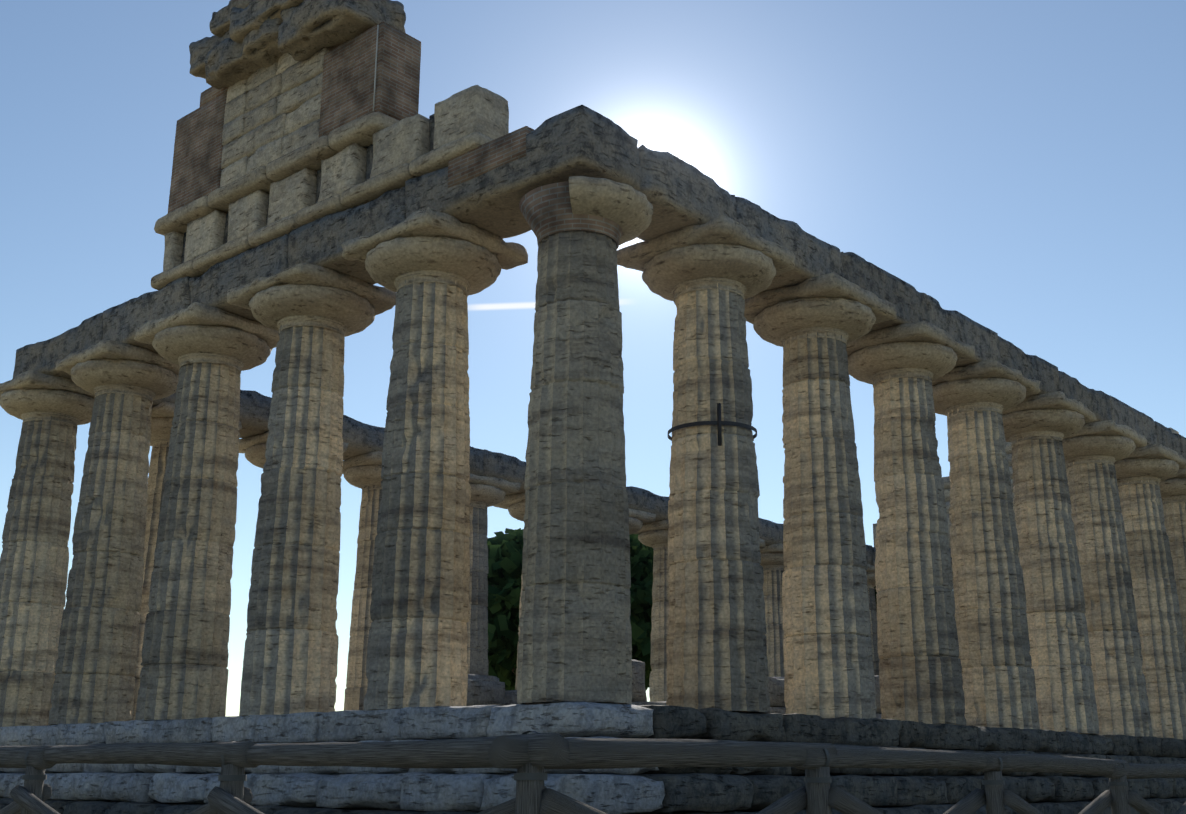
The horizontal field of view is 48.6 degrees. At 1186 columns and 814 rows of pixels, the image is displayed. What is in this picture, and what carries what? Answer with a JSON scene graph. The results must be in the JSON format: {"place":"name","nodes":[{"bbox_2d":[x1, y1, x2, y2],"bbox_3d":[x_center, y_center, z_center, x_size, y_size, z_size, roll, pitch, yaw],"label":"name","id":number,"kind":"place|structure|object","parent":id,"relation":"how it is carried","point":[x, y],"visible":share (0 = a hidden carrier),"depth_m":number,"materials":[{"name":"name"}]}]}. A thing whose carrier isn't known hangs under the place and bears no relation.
{"place":"outdoors","nodes":[
{"label":"outdoors","id":0,"kind":"place"},
{"bbox_2d":[0,0,1185,716],"label":"sky","id":1,"kind":"structure","parent":0,"point":[1020,165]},
{"label":"ground","id":2,"kind":"structure","parent":0,"visible":0},
{"bbox_2d":[197,659,881,775],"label":"stone blocks","id":3,"kind":"structure","parent":2,"relation":"on","point":[485,690],"depth_m":22.92,"materials":[{"name":"stone"}]},
{"bbox_2d":[487,528,653,690],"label":"leafy tree","id":4,"kind":"object","parent":2,"relation":"on","point":[505,552],"visible":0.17,"depth_m":46.74,"materials":[{"name":"green plant"}]},
{"bbox_2d":[0,731,1185,813],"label":"fence","id":5,"kind":"object","parent":2,"relation":"on","point":[530,758],"visible":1,"depth_m":6.96,"materials":[{"name":"brown wood"}]},
{"bbox_2d":[0,702,1185,813],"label":"temple base","id":6,"kind":"object","parent":2,"relation":"on","point":[81,788],"visible":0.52,"depth_m":15.89,"materials":[{"name":"stone"}]},
{"bbox_2d":[0,370,94,726],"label":"column","id":7,"kind":"structure","parent":6,"relation":"on","point":[52,412],"depth_m":23.18,"materials":[{"name":"stone"}]},
{"bbox_2d":[48,340,179,724],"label":"column","id":8,"kind":"structure","parent":6,"relation":"on","point":[126,384],"depth_m":21.44,"materials":[{"name":"stone"}]},
{"bbox_2d":[132,401,241,719],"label":"column","id":9,"kind":"structure","parent":6,"relation":"on","point":[162,415],"depth_m":25.25,"materials":[{"name":"stone"}]},
{"bbox_2d":[134,302,278,719],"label":"column","id":10,"kind":"structure","parent":6,"relation":"on","point":[212,352],"depth_m":19.77,"materials":[{"name":"stone"}]},
{"bbox_2d":[239,431,348,681],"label":"column","id":11,"kind":"structure","parent":6,"relation":"on","point":[253,448],"depth_m":27.50,"materials":[{"name":"stone"}]},
{"bbox_2d":[227,263,396,715],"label":"column","id":12,"kind":"structure","parent":6,"relation":"on","point":[314,316],"depth_m":18.09,"materials":[{"name":"stone"}]},
{"bbox_2d":[342,451,382,709],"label":"column","id":13,"kind":"structure","parent":6,"relation":"on","point":[363,472],"depth_m":28.90,"materials":[{"name":"stone"}]},
{"bbox_2d":[341,207,527,709],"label":"column","id":14,"kind":"structure","parent":6,"relation":"on","point":[433,269],"depth_m":16.42,"materials":[{"name":"stone"}]},
{"bbox_2d":[13,105,1185,567],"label":"architrave","id":15,"kind":"object","parent":14,"relation":"on","point":[587,141],"visible":0.31,"depth_m":18.87,"materials":[{"name":"stone"}]},
{"bbox_2d":[151,0,533,289],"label":"pediment","id":16,"kind":"structure","parent":15,"relation":"on","point":[306,112],"depth_m":19.30,"materials":[{"name":"stone"}]},
{"bbox_2d":[873,427,1178,547],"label":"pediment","id":17,"kind":"structure","parent":15,"relation":"on","point":[947,482],"depth_m":45.51,"materials":[{"name":"stone"}]},
{"bbox_2d":[467,473,520,674],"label":"column","id":18,"kind":"structure","parent":6,"relation":"on","point":[486,492],"depth_m":30.98,"materials":[{"name":"stone"}]},
{"bbox_2d":[494,492,524,689],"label":"column","id":19,"kind":"structure","parent":6,"relation":"on","point":[514,504],"depth_m":33.15,"materials":[{"name":"stone"}]},
{"bbox_2d":[517,176,652,704],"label":"column","id":20,"kind":"structure","parent":6,"relation":"on","point":[575,640],"depth_m":14.63,"materials":[{"name":"stone"}]},
{"bbox_2d":[628,508,655,619],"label":"column","id":21,"kind":"structure","parent":6,"relation":"on","point":[638,519],"depth_m":35.21,"materials":[{"name":"stone"}]},
{"bbox_2d":[634,520,669,701],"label":"column","id":22,"kind":"structure","parent":6,"relation":"on","point":[654,535],"depth_m":36.56,"materials":[{"name":"stone"}]},
{"bbox_2d":[617,215,794,712],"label":"column","id":23,"kind":"structure","parent":6,"relation":"on","point":[709,277],"depth_m":16.60,"materials":[{"name":"stone"}]},
{"bbox_2d":[667,403,756,445],"bbox_3d":[1.556,0.378,17.148,1.166,0.550,1.166,-13,-21,40],"label":"iron band","id":24,"kind":"object","parent":23,"relation":"attached to","point":[718,422],"visible":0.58,"depth_m":16.63,"materials":[{"name":"grey"}]},
{"bbox_2d":[759,538,765,546],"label":"column","id":25,"kind":"structure","parent":6,"relation":"on","point":[762,542],"depth_m":39.36,"materials":[{"name":"stone"}]},
{"bbox_2d":[760,543,784,676],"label":"column","id":26,"kind":"structure","parent":6,"relation":"on","point":[772,561],"depth_m":40.34,"materials":[{"name":"stone"}]},
{"bbox_2d":[744,273,896,718],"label":"column","id":27,"kind":"structure","parent":6,"relation":"on","point":[813,326],"depth_m":18.50,"materials":[{"name":"stone"}]},
{"bbox_2d":[866,564,879,674],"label":"column","id":28,"kind":"structure","parent":6,"relation":"on","point":[871,582],"depth_m":44.17,"materials":[{"name":"stone"}]},
{"bbox_2d":[846,321,975,724],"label":"column","id":29,"kind":"structure","parent":6,"relation":"on","point":[900,367],"depth_m":20.38,"materials":[{"name":"stone"}]},
{"bbox_2d":[932,360,1040,729],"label":"column","id":30,"kind":"structure","parent":6,"relation":"on","point":[972,402],"depth_m":22.27,"materials":[{"name":"stone"}]},
{"bbox_2d":[1002,391,1098,733],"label":"column","id":31,"kind":"structure","parent":6,"relation":"on","point":[1038,429],"depth_m":24.15,"materials":[{"name":"stone"}]},
{"bbox_2d":[1062,420,1152,736],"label":"column","id":32,"kind":"structure","parent":6,"relation":"on","point":[1093,452],"depth_m":26.04,"materials":[{"name":"stone"}]},
{"bbox_2d":[1114,444,1185,739],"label":"column","id":33,"kind":"structure","parent":6,"relation":"on","point":[1142,473],"depth_m":27.95,"materials":[{"name":"stone"}]},
{"bbox_2d":[1159,469,1185,651],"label":"column","id":34,"kind":"structure","parent":6,"relation":"on","point":[1173,492],"depth_m":30.25,"materials":[{"name":"stone"}]},
{"bbox_2d":[865,543,876,611],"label":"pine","id":35,"kind":"object","parent":2,"relation":"on","point":[875,596],"depth_m":47.16,"materials":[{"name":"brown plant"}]}
]}

